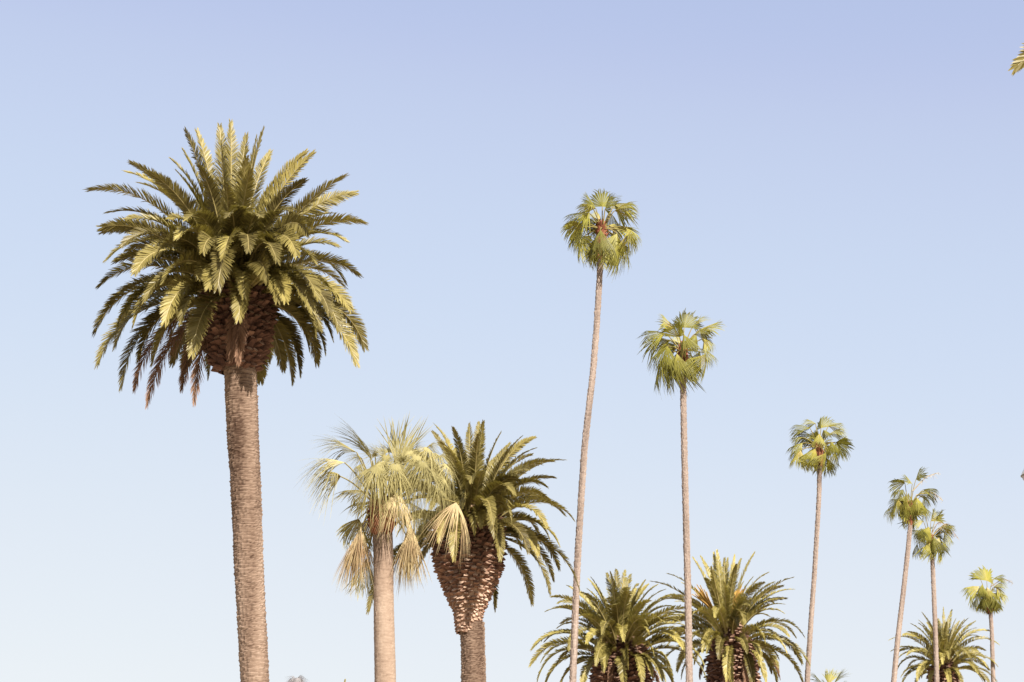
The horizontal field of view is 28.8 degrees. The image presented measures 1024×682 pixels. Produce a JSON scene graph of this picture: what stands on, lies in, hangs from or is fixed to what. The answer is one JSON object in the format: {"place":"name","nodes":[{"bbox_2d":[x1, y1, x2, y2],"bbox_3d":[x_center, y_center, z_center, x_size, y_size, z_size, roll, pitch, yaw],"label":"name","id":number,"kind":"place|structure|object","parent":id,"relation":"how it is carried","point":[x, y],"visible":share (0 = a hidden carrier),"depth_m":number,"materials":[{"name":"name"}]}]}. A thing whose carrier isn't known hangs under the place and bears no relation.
{"place":"outdoors","nodes":[
{"label":"outdoors","id":0,"kind":"place"},
{"bbox_2d":[0,0,1023,681],"label":"sky","id":1,"kind":"structure","parent":0,"point":[838,185],"materials":[{"name":"blue"}]},
{"label":"ground","id":2,"kind":"structure","parent":0,"visible":0},
{"bbox_2d":[82,119,368,681],"bbox_3d":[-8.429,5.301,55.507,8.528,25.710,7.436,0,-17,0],"label":"date palm","id":3,"kind":"object","parent":2,"relation":"on","point":[231,249],"visible":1,"depth_m":56.76,"materials":[{"name":"green plant"}]},
{"bbox_2d":[285,676,307,681],"bbox_3d":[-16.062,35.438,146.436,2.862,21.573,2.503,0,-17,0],"label":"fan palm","id":4,"kind":"object","parent":2,"relation":"on","point":[298,679],"visible":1,"depth_m":148.65,"materials":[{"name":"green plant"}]},
{"bbox_2d":[295,412,469,681],"bbox_3d":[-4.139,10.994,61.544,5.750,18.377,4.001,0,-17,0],"label":"fan palm","id":5,"kind":"object","parent":2,"relation":"on","point":[384,512],"visible":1,"depth_m":62.48,"materials":[{"name":"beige plant"}]},
{"bbox_2d":[365,419,580,681],"bbox_3d":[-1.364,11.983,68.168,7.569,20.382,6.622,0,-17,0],"label":"date palm","id":6,"kind":"object","parent":2,"relation":"on","point":[488,494],"visible":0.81,"depth_m":68.97,"materials":[{"name":"green plant"}]},
{"bbox_2d":[561,188,641,681],"bbox_3d":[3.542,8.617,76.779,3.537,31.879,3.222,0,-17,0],"label":"fan palm","id":7,"kind":"object","parent":2,"relation":"on","point":[600,250],"visible":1,"depth_m":79.94,"materials":[{"name":"green plant"}]},
{"bbox_2d":[528,569,712,681],"bbox_3d":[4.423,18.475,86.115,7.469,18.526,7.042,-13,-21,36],"label":"date palm","id":8,"kind":"object","parent":2,"relation":"on","point":[620,650],"visible":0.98,"depth_m":86.95,"materials":[{"name":"green plant"}]},
{"bbox_2d":[637,308,724,681],"bbox_3d":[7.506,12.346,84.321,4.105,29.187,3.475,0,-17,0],"label":"fan palm","id":9,"kind":"object","parent":2,"relation":"on","point":[682,366],"visible":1,"depth_m":86.84,"materials":[{"name":"green plant"}]},
{"bbox_2d":[652,549,810,681],"bbox_3d":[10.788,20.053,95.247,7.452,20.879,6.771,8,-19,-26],"label":"date palm","id":10,"kind":"object","parent":2,"relation":"on","point":[736,654],"visible":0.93,"depth_m":96.30,"materials":[{"name":"green plant"}]},
{"bbox_2d":[787,416,853,681],"bbox_3d":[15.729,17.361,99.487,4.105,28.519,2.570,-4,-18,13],"label":"fan palm","id":11,"kind":"object","parent":2,"relation":"on","point":[818,456],"visible":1,"depth_m":102.39,"materials":[{"name":"green plant"}]},
{"bbox_2d":[810,668,848,681],"bbox_3d":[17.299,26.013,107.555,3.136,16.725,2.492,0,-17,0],"label":"fan palm","id":12,"kind":"object","parent":2,"relation":"on","point":[828,677],"visible":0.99,"depth_m":109.66,"materials":[{"name":"green plant"}]},
{"bbox_2d":[883,466,941,681],"bbox_3d":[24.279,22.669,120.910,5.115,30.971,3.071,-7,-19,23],"label":"fan palm","id":13,"kind":"object","parent":2,"relation":"on","point":[907,509],"visible":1,"depth_m":123.98,"materials":[{"name":"green plant"}]},
{"bbox_2d":[912,508,957,681],"bbox_3d":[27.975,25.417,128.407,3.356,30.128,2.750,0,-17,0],"label":"fan palm","id":14,"kind":"object","parent":2,"relation":"on","point":[926,536],"visible":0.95,"depth_m":131.31,"materials":[{"name":"green plant"}]},
{"bbox_2d":[888,607,997,681],"bbox_3d":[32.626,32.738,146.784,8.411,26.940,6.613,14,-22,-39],"label":"date palm","id":15,"kind":"object","parent":2,"relation":"on","point":[950,660],"visible":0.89,"depth_m":149.14,"materials":[{"name":"green plant"}]},
{"bbox_2d":[962,565,1012,681],"bbox_3d":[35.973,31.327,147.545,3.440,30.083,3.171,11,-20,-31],"label":"fan palm","id":16,"kind":"object","parent":2,"relation":"on","point":[988,603],"visible":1,"depth_m":150.55,"materials":[{"name":"green plant"}]},
{"bbox_2d":[1008,43,1023,76],"bbox_3d":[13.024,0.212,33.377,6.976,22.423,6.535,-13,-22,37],"label":"date palm","id":17,"kind":"object","parent":2,"relation":"on","point":[1017,64],"visible":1,"depth_m":34.84,"materials":[{"name":"green plant"}]}
]}

